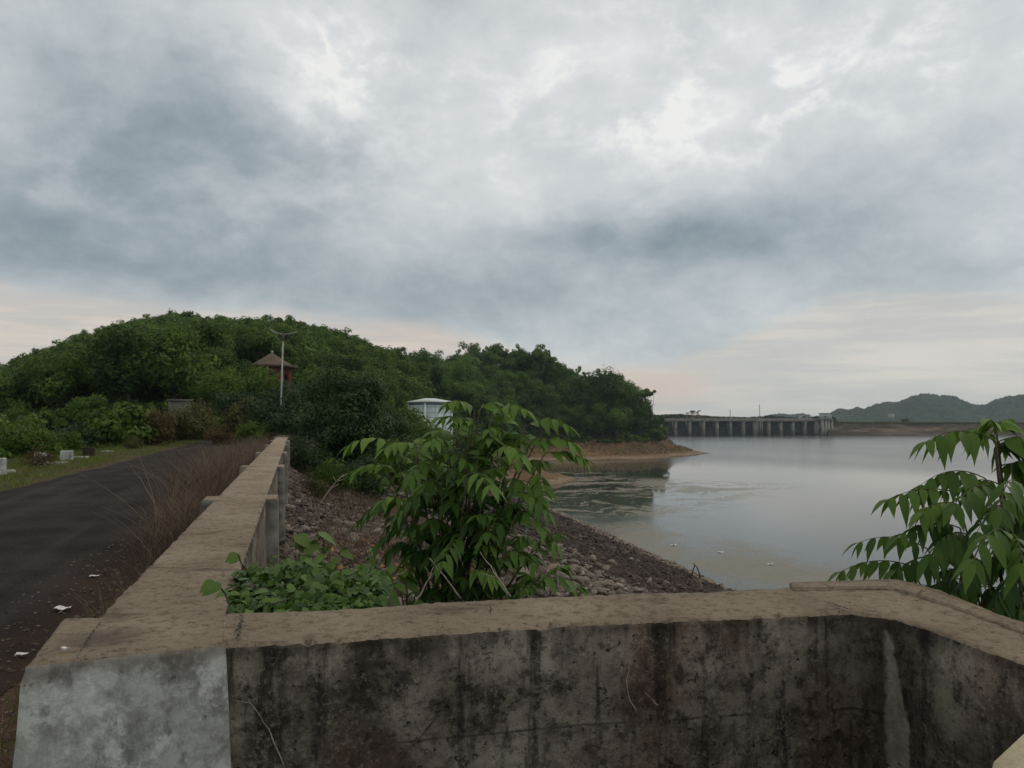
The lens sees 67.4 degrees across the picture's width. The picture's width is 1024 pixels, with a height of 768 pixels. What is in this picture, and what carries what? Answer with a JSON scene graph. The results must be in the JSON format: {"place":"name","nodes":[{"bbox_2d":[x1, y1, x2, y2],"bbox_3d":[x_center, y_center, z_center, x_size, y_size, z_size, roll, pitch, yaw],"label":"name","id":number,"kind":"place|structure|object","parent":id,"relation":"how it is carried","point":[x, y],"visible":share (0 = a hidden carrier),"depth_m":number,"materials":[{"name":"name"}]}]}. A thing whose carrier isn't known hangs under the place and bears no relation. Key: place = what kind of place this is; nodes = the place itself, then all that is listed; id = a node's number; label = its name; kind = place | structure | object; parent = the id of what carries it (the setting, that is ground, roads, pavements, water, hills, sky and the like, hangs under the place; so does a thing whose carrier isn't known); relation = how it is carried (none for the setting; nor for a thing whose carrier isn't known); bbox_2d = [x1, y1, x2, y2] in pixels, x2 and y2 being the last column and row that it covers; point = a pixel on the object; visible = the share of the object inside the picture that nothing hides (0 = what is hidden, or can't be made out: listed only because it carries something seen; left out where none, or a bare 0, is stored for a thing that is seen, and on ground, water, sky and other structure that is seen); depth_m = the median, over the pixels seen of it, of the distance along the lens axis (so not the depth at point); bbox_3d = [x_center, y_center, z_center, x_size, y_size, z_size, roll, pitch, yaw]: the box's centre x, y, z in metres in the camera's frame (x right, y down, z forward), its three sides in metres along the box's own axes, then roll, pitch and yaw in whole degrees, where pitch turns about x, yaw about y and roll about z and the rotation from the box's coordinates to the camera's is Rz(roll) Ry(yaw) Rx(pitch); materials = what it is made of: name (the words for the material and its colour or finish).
{"place":"outdoors","nodes":[
{"label":"outdoors","id":0,"kind":"place"},
{"bbox_2d":[0,439,238,694],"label":"road","id":1,"kind":"structure","parent":0,"point":[51,530],"depth_m":9.58,"materials":[{"name":"grey asphalt"}]},
{"bbox_2d":[0,369,725,767],"bbox_3d":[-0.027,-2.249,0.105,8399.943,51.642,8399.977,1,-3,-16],"label":"ground","id":2,"kind":"structure","parent":0,"point":[554,479],"depth_m":54.26,"materials":[{"name":"brown soil"}]},
{"bbox_2d":[0,380,19,418],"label":"hill tree","id":3,"kind":"object","parent":2,"relation":"on","point":[7,399],"visible":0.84,"depth_m":82.73,"materials":[{"name":"green plant"}]},
{"bbox_2d":[0,400,39,422],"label":"bush","id":4,"kind":"object","parent":2,"relation":"on","point":[23,409],"visible":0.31,"depth_m":76.56,"materials":[{"name":"green plant"}]},
{"bbox_2d":[0,413,45,433],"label":"roadside bush","id":5,"kind":"object","parent":2,"relation":"on","point":[33,415],"visible":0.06,"depth_m":40.91,"materials":[{"name":"green plant"}]},
{"bbox_2d":[6,359,53,410],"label":"hill tree","id":6,"kind":"object","parent":2,"relation":"on","point":[23,377],"visible":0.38,"depth_m":84.50,"materials":[{"name":"green plant"}]},
{"bbox_2d":[0,417,63,457],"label":"roadside bush","id":7,"kind":"object","parent":2,"relation":"on","point":[11,435],"visible":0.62,"depth_m":31.31,"materials":[{"name":"green plant"}]},
{"bbox_2d":[19,446,57,467],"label":"roadside bush","id":8,"kind":"object","parent":2,"relation":"on","point":[40,459],"visible":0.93,"depth_m":24.92,"materials":[{"name":"brown plant"}]},
{"bbox_2d":[20,429,67,456],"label":"roadside bush","id":9,"kind":"object","parent":2,"relation":"on","point":[39,441],"visible":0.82,"depth_m":30.85,"materials":[{"name":"green plant"}]},
{"bbox_2d":[21,352,96,412],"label":"hill tree","id":10,"kind":"object","parent":2,"relation":"on","point":[65,378],"visible":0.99,"depth_m":79.76,"materials":[{"name":"green plant"}]},
{"bbox_2d":[49,431,88,452],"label":"roadside bush","id":11,"kind":"object","parent":2,"relation":"on","point":[72,440],"visible":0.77,"depth_m":35.48,"materials":[{"name":"green plant"}]},
{"bbox_2d":[40,342,103,396],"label":"hill tree","id":12,"kind":"object","parent":2,"relation":"on","point":[80,353],"visible":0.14,"depth_m":88.06,"materials":[{"name":"green plant"}]},
{"bbox_2d":[55,424,103,448],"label":"roadside bush","id":13,"kind":"object","parent":2,"relation":"on","point":[86,435],"visible":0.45,"depth_m":41.66,"materials":[{"name":"green plant"}]},
{"bbox_2d":[0,512,159,758],"bbox_3d":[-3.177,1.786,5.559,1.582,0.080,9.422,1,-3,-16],"label":"leaf litter","id":14,"kind":"object","parent":2,"relation":"on","point":[36,644],"visible":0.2,"depth_m":6.60,"materials":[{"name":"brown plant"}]},
{"bbox_2d":[64,392,108,419],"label":"roadside tree","id":15,"kind":"object","parent":2,"relation":"on","point":[82,404],"visible":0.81,"depth_m":74.78,"materials":[{"name":"green plant"}]},
{"bbox_2d":[0,439,203,754],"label":"grass","id":16,"kind":"structure","parent":2,"relation":"on","point":[36,469],"depth_m":26.24,"materials":[{"name":"green plant"}]},
{"bbox_2d":[73,401,158,445],"bbox_3d":[-22.660,2.515,43.930,3.508,3.118,4.257,-2,-3,38],"label":"roadside bush","id":17,"kind":"object","parent":2,"relation":"on","point":[112,424],"visible":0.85,"depth_m":43.34,"materials":[{"name":"green plant"}]},
{"bbox_2d":[78,320,180,401],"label":"hill tree","id":18,"kind":"object","parent":2,"relation":"on","point":[128,373],"visible":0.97,"depth_m":78.75,"materials":[{"name":"green plant"}]},
{"bbox_2d":[111,367,184,403],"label":"roadside tree","id":19,"kind":"object","parent":2,"relation":"on","point":[154,393],"visible":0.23,"depth_m":83.05,"materials":[{"name":"green plant"}]},
{"bbox_2d":[13,435,290,767],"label":"parapet wall","id":20,"kind":"structure","parent":2,"relation":"on","point":[141,681],"depth_m":2.06,"materials":[{"name":"concrete"}]},
{"bbox_2d":[200,552,393,613],"bbox_3d":[-0.791,0.737,2.983,0.671,0.213,1.154,1,-3,-16],"label":"creeper","id":21,"kind":"object","parent":20,"relation":"attached to","point":[307,586],"visible":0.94,"depth_m":2.75,"materials":[{"name":"green plant"}]},
{"bbox_2d":[0,431,314,767],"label":"dry brush","id":22,"kind":"object","parent":2,"relation":"on","point":[216,475],"visible":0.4,"depth_m":10.43,"materials":[{"name":"brown plant"}]},
{"bbox_2d":[138,407,178,444],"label":"roadside bush","id":23,"kind":"object","parent":2,"relation":"on","point":[163,428],"visible":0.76,"depth_m":45.68,"materials":[{"name":"brown plant"}]},
{"bbox_2d":[122,319,225,399],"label":"hill tree","id":24,"kind":"object","parent":2,"relation":"on","point":[182,367],"visible":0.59,"depth_m":83.23,"materials":[{"name":"green plant"}]},
{"bbox_2d":[157,407,194,442],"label":"roadside bush","id":25,"kind":"object","parent":2,"relation":"on","point":[183,425],"visible":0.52,"depth_m":49.63,"materials":[{"name":"green plant"}]},
{"bbox_2d":[167,399,192,414],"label":"concrete hut","id":26,"kind":"object","parent":2,"relation":"on","point":[176,403],"visible":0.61,"depth_m":65.20,"materials":[{"name":"grey concrete"}]},
{"bbox_2d":[153,348,210,399],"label":"hill tree","id":27,"kind":"object","parent":2,"relation":"on","point":[192,361],"visible":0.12,"depth_m":90.22,"materials":[{"name":"green plant"}]},
{"bbox_2d":[164,397,221,440],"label":"roadside bush","id":28,"kind":"object","parent":2,"relation":"on","point":[200,420],"visible":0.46,"depth_m":55.63,"materials":[{"name":"green plant"}]},
{"bbox_2d":[176,318,235,355],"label":"hill tree","id":29,"kind":"object","parent":2,"relation":"on","point":[210,334],"visible":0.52,"depth_m":112.82,"materials":[{"name":"green plant"}]},
{"bbox_2d":[0,308,431,417],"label":"distant wood","id":30,"kind":"object","parent":2,"relation":"on","point":[412,367],"visible":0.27,"depth_m":183.11,"materials":[{"name":"green plant"}]},
{"bbox_2d":[190,366,242,410],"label":"roadside tree","id":31,"kind":"object","parent":2,"relation":"on","point":[209,389],"visible":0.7,"depth_m":79.00,"materials":[{"name":"green plant"}]},
{"bbox_2d":[196,320,239,354],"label":"hill tree","id":32,"kind":"object","parent":2,"relation":"on","point":[228,331],"visible":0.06,"depth_m":129.37,"materials":[{"name":"green plant"}]},
{"bbox_2d":[203,423,237,444],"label":"roadside bush","id":33,"kind":"object","parent":2,"relation":"on","point":[213,434],"visible":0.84,"depth_m":45.71,"materials":[{"name":"brown plant"}]},
{"bbox_2d":[204,346,257,390],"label":"hill tree","id":34,"kind":"object","parent":2,"relation":"on","point":[225,358],"visible":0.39,"depth_m":99.71,"materials":[{"name":"green plant"}]},
{"bbox_2d":[211,389,261,418],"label":"roadside tree","id":35,"kind":"object","parent":2,"relation":"on","point":[227,401],"visible":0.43,"depth_m":69.06,"materials":[{"name":"green plant"}]},
{"bbox_2d":[214,394,269,442],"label":"roadside bush","id":36,"kind":"object","parent":2,"relation":"on","point":[236,416],"visible":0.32,"depth_m":49.25,"materials":[{"name":"green plant"}]},
{"bbox_2d":[229,334,254,362],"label":"hill tree","id":37,"kind":"object","parent":2,"relation":"on","point":[241,351],"visible":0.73,"depth_m":131.56,"materials":[{"name":"green plant"}]},
{"bbox_2d":[233,420,273,443],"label":"roadside bush","id":38,"kind":"object","parent":2,"relation":"on","point":[247,429],"visible":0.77,"depth_m":35.65,"materials":[{"name":"green plant"}]},
{"bbox_2d":[238,331,276,360],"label":"hill tree","id":39,"kind":"object","parent":2,"relation":"on","point":[264,352],"visible":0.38,"depth_m":134.09,"materials":[{"name":"green plant"}]},
{"bbox_2d":[231,365,286,413],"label":"roadside tree","id":40,"kind":"object","parent":2,"relation":"on","point":[258,385],"visible":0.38,"depth_m":70.59,"materials":[{"name":"green plant"}]},
{"bbox_2d":[248,351,297,389],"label":"pavilion","id":41,"kind":"structure","parent":2,"relation":"on","point":[271,360],"depth_m":103.48,"materials":[{"name":"red paint"}]},
{"bbox_2d":[240,384,321,454],"bbox_3d":[-11.005,2.054,38.082,4.446,4.133,4.830,-1,-3,29],"label":"slope shrub","id":42,"kind":"object","parent":2,"relation":"on","point":[279,418],"visible":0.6,"depth_m":37.40,"materials":[{"name":"green plant"}]},
{"bbox_2d":[261,328,301,358],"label":"hill tree","id":43,"kind":"object","parent":2,"relation":"on","point":[293,340],"visible":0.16,"depth_m":142.52,"materials":[{"name":"green plant"}]},
{"bbox_2d":[257,377,310,409],"bbox_3d":[-18.128,2.159,61.875,4.587,5.518,6.111,0,-3,-1],"label":"roadside tree","id":44,"kind":"object","parent":2,"relation":"on","point":[274,398],"visible":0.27,"depth_m":61.14,"materials":[{"name":"green plant"}]},
{"bbox_2d":[269,429,335,474],"bbox_3d":[-7.469,2.545,26.932,2.427,1.936,2.412,1,-3,-24],"label":"slope shrub","id":45,"kind":"object","parent":2,"relation":"on","point":[310,461],"visible":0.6,"depth_m":26.55,"materials":[{"name":"green plant"}]},
{"bbox_2d":[287,353,325,382],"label":"hill tree","id":46,"kind":"object","parent":2,"relation":"on","point":[310,359],"visible":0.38,"depth_m":127.00,"materials":[{"name":"green plant"}]},
{"bbox_2d":[294,531,335,555],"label":"broadleaf weed","id":47,"kind":"object","parent":2,"relation":"on","point":[303,544],"visible":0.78,"depth_m":6.87,"materials":[{"name":"green plant"}]},
{"bbox_2d":[301,478,331,499],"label":"slope shrub","id":48,"kind":"object","parent":2,"relation":"on","point":[319,486],"visible":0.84,"depth_m":18.80,"materials":[{"name":"green plant"}]},
{"bbox_2d":[304,455,359,494],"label":"slope shrub","id":49,"kind":"object","parent":2,"relation":"on","point":[321,473],"visible":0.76,"depth_m":21.69,"materials":[{"name":"green plant"}]},
{"bbox_2d":[0,355,669,458],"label":"undergrowth","id":50,"kind":"object","parent":2,"relation":"on","point":[50,416],"visible":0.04,"depth_m":101.74,"materials":[{"name":"green plant"}]},
{"bbox_2d":[314,351,355,373],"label":"hill tree","id":51,"kind":"object","parent":2,"relation":"on","point":[336,362],"visible":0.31,"depth_m":127.69,"materials":[{"name":"green plant"}]},
{"bbox_2d":[318,354,368,378],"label":"hill tree","id":52,"kind":"object","parent":2,"relation":"on","point":[356,364],"visible":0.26,"depth_m":128.93,"materials":[{"name":"green plant"}]},
{"bbox_2d":[292,362,398,468],"bbox_3d":[-6.337,1.713,29.820,3.953,5.026,4.210,1,-3,-26],"label":"broadleaf tree","id":53,"kind":"object","parent":2,"relation":"on","point":[345,416],"visible":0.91,"depth_m":29.21,"materials":[{"name":"green plant"}]},
{"bbox_2d":[313,543,387,576],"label":"broadleaf weed","id":54,"kind":"object","parent":2,"relation":"on","point":[346,554],"visible":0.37,"depth_m":4.92,"materials":[{"name":"green plant"}]},
{"bbox_2d":[328,452,389,501],"bbox_3d":[-5.103,3.291,25.802,2.511,1.988,1.919,2,-3,-37],"label":"slope shrub","id":55,"kind":"object","parent":2,"relation":"on","point":[372,484],"visible":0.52,"depth_m":25.52,"materials":[{"name":"green plant"}]},
{"bbox_2d":[313,546,423,606],"bbox_3d":[-0.688,1.095,3.581,0.479,0.685,0.376,-1,-3,21],"label":"broadleaf weed","id":56,"kind":"object","parent":2,"relation":"on","point":[400,586],"visible":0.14,"depth_m":3.56,"materials":[{"name":"green plant"}]},
{"bbox_2d":[356,346,388,370],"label":"hill tree","id":57,"kind":"object","parent":2,"relation":"on","point":[369,353],"visible":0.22,"depth_m":183.64,"materials":[{"name":"green plant"}]},
{"bbox_2d":[368,411,412,470],"bbox_3d":[-7.022,3.621,42.062,3.102,4.354,2.923,-2,-3,35],"label":"broadleaf tree","id":58,"kind":"object","parent":2,"relation":"on","point":[401,421],"visible":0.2,"depth_m":41.73,"materials":[{"name":"green plant"}]},
{"bbox_2d":[369,437,433,492],"bbox_3d":[-5.835,3.797,33.790,4.545,3.052,3.126,-1,-3,17],"label":"slope shrub","id":59,"kind":"object","parent":2,"relation":"on","point":[409,465],"visible":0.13,"depth_m":33.42,"materials":[{"name":"green plant"}]},
{"bbox_2d":[384,403,431,441],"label":"slope tree","id":60,"kind":"object","parent":2,"relation":"on","point":[411,414],"visible":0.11,"depth_m":73.74,"materials":[{"name":"green plant"}]},
{"bbox_2d":[387,560,432,606],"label":"broadleaf weed","id":61,"kind":"object","parent":2,"relation":"on","point":[411,581],"visible":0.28,"depth_m":3.83,"materials":[{"name":"green plant"}]},
{"bbox_2d":[373,433,470,487],"bbox_3d":[-6.030,5.274,49.755,7.223,4.298,6.511,2,-3,-40],"label":"slope shrub","id":62,"kind":"object","parent":2,"relation":"on","point":[436,459],"visible":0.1,"depth_m":49.64,"materials":[{"name":"green plant"}]},
{"bbox_2d":[290,466,556,599],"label":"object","id":63,"kind":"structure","parent":2,"relation":"on","point":[368,503],"depth_m":12.69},
{"bbox_2d":[406,398,452,443],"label":"valve house","id":64,"kind":"structure","parent":2,"relation":"on","point":[433,405],"depth_m":118.91,"materials":[{"name":"concrete"}]},
{"bbox_2d":[409,418,453,480],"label":"slope tree","id":65,"kind":"object","parent":2,"relation":"on","point":[421,429],"visible":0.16,"depth_m":69.49,"materials":[{"name":"green plant"}]},
{"bbox_2d":[427,364,443,387],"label":"headland tree","id":66,"kind":"object","parent":2,"relation":"on","point":[436,375],"visible":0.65,"depth_m":305.63,"materials":[{"name":"green plant"}]},
{"bbox_2d":[435,379,458,396],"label":"headland tree","id":67,"kind":"object","parent":2,"relation":"on","point":[445,388],"visible":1,"depth_m":300.96,"materials":[{"name":"green plant"}]},
{"bbox_2d":[444,361,477,383],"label":"headland tree","id":68,"kind":"object","parent":2,"relation":"on","point":[460,373],"visible":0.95,"depth_m":317.13,"materials":[{"name":"green plant"}]},
{"bbox_2d":[450,382,477,403],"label":"headland tree","id":69,"kind":"object","parent":2,"relation":"on","point":[462,390],"visible":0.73,"depth_m":305.06,"materials":[{"name":"green plant"}]},
{"bbox_2d":[334,399,597,603],"bbox_3d":[-0.200,1.160,3.935,0.923,2.162,1.398,2,-3,-40],"label":"leafy sapling","id":70,"kind":"object","parent":2,"relation":"on","point":[447,547],"visible":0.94,"depth_m":3.91,"materials":[{"name":"green plant"}]},
{"bbox_2d":[423,427,512,487],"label":"slope shrub","id":71,"kind":"object","parent":2,"relation":"on","point":[461,447],"visible":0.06,"depth_m":77.43,"materials":[{"name":"green plant"}]},
{"bbox_2d":[465,380,487,402],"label":"headland tree","id":72,"kind":"object","parent":2,"relation":"on","point":[480,389],"visible":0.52,"depth_m":309.84,"materials":[{"name":"green plant"}]},
{"bbox_2d":[466,395,493,427],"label":"headland tree","id":73,"kind":"object","parent":2,"relation":"on","point":[477,403],"visible":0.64,"depth_m":298.58,"materials":[{"name":"green plant"}]},
{"bbox_2d":[496,356,516,371],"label":"headland tree","id":74,"kind":"object","parent":2,"relation":"on","point":[508,364],"visible":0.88,"depth_m":385.32,"materials":[{"name":"green plant"}]},
{"bbox_2d":[279,468,736,605],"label":"riprap","id":75,"kind":"object","parent":2,"relation":"on","point":[549,565],"depth_m":26.91,"materials":[{"name":"grey stone"}]},
{"bbox_2d":[508,348,527,373],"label":"headland tree","id":76,"kind":"object","parent":2,"relation":"on","point":[520,356],"visible":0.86,"depth_m":391.41,"materials":[{"name":"green plant"}]},
{"bbox_2d":[513,392,532,420],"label":"headland tree","id":77,"kind":"object","parent":2,"relation":"on","point":[524,402],"visible":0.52,"depth_m":360.39,"materials":[{"name":"green plant"}]},
{"bbox_2d":[524,360,545,379],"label":"headland tree","id":78,"kind":"object","parent":2,"relation":"on","point":[538,368],"visible":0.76,"depth_m":393.09,"materials":[{"name":"green plant"}]},
{"bbox_2d":[523,379,547,403],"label":"headland tree","id":79,"kind":"object","parent":2,"relation":"on","point":[533,388],"visible":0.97,"depth_m":379.29,"materials":[{"name":"green plant"}]},
{"bbox_2d":[528,348,556,385],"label":"skyline tree","id":80,"kind":"object","parent":2,"relation":"on","point":[542,357],"visible":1,"depth_m":395.87,"materials":[{"name":"green plant"}]},
{"bbox_2d":[538,385,561,407],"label":"headland tree","id":81,"kind":"object","parent":2,"relation":"on","point":[549,397],"visible":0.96,"depth_m":378.39,"materials":[{"name":"green plant"}]},
{"bbox_2d":[77,579,1023,767],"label":"parapet wall","id":82,"kind":"structure","parent":2,"relation":"on","point":[888,673],"depth_m":2.32,"materials":[{"name":"concrete"}]},
{"bbox_2d":[434,347,668,433],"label":"headland wood","id":83,"kind":"object","parent":2,"relation":"on","point":[501,354],"visible":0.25,"depth_m":396.90,"materials":[{"name":"green plant"}]},
{"bbox_2d":[543,364,560,382],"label":"headland tree","id":84,"kind":"object","parent":2,"relation":"on","point":[551,371],"visible":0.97,"depth_m":394.01,"materials":[{"name":"green plant"}]},
{"bbox_2d":[550,369,584,400],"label":"headland tree","id":85,"kind":"object","parent":2,"relation":"on","point":[575,389],"visible":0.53,"depth_m":389.66,"materials":[{"name":"green plant"}]},
{"bbox_2d":[582,365,624,413],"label":"headland tree","id":86,"kind":"object","parent":2,"relation":"on","point":[606,383],"visible":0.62,"depth_m":384.93,"materials":[{"name":"green plant"}]},
{"bbox_2d":[534,438,693,454],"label":"bank grass","id":87,"kind":"structure","parent":2,"relation":"on","point":[665,450],"depth_m":364.13,"materials":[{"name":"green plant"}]},
{"bbox_2d":[608,407,627,439],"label":"headland tree","id":88,"kind":"object","parent":2,"relation":"on","point":[618,418],"visible":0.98,"depth_m":367.31,"materials":[{"name":"green plant"}]},
{"bbox_2d":[601,376,643,411],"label":"headland tree","id":89,"kind":"object","parent":2,"relation":"on","point":[629,396],"visible":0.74,"depth_m":380.19,"materials":[{"name":"green plant"}]},
{"bbox_2d":[623,386,654,427],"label":"headland tree","id":90,"kind":"object","parent":2,"relation":"on","point":[642,407],"visible":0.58,"depth_m":381.66,"materials":[{"name":"green plant"}]},
{"bbox_2d":[652,414,837,423],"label":"treeline","id":91,"kind":"object","parent":2,"relation":"on","point":[719,417],"visible":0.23,"depth_m":941.53,"materials":[{"name":"green plant"}]},
{"bbox_2d":[828,419,1023,621],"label":"leafy sapling","id":92,"kind":"object","parent":2,"relation":"on","point":[1003,531],"visible":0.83,"depth_m":3.08,"materials":[{"name":"green plant"}]},
{"bbox_2d":[0,0,1023,417],"label":"sky","id":93,"kind":"structure","parent":0,"point":[811,207],"materials":[{"name":"grey"}]},
{"bbox_2d":[490,424,1023,605],"bbox_3d":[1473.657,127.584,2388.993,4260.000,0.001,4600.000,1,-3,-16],"label":"water","id":94,"kind":"structure","parent":0,"point":[797,508],"depth_m":170.88,"materials":[{"name":"grey liquid"}]},
{"bbox_2d":[652,418,820,435],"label":"spillway dam","id":95,"kind":"structure","parent":94,"relation":"in","point":[741,427],"depth_m":842.21,"materials":[{"name":"concrete"}]},
{"bbox_2d":[818,413,834,435],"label":"intake tower","id":96,"kind":"structure","parent":94,"relation":"in","point":[825,418],"depth_m":850.40,"materials":[{"name":"paint"}]},
{"bbox_2d":[828,422,1023,435],"bbox_3d":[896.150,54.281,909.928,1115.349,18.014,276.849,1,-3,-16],"label":"embankment","id":97,"kind":"structure","parent":0,"point":[882,429],"depth_m":857.56,"materials":[{"name":"grey concrete"}]},
{"bbox_2d":[830,422,1023,423],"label":"crest scrub","id":98,"kind":"object","parent":97,"relation":"on","point":[926,422],"visible":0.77,"depth_m":867.64,"materials":[{"name":"green plant"}]},
{"bbox_2d":[831,393,1023,422],"bbox_3d":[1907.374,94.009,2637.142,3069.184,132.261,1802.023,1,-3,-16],"label":"hills","id":99,"kind":"structure","parent":0,"point":[927,407],"depth_m":1960.73,"materials":[{"name":"green plant"}]},
{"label":"pavement","id":100,"kind":"structure","parent":0,"visible":0},
{"bbox_2d":[992,734,1023,767],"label":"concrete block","id":101,"kind":"object","parent":100,"relation":"on","point":[1011,756],"visible":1,"depth_m":1.52,"materials":[{"name":"beige concrete"}]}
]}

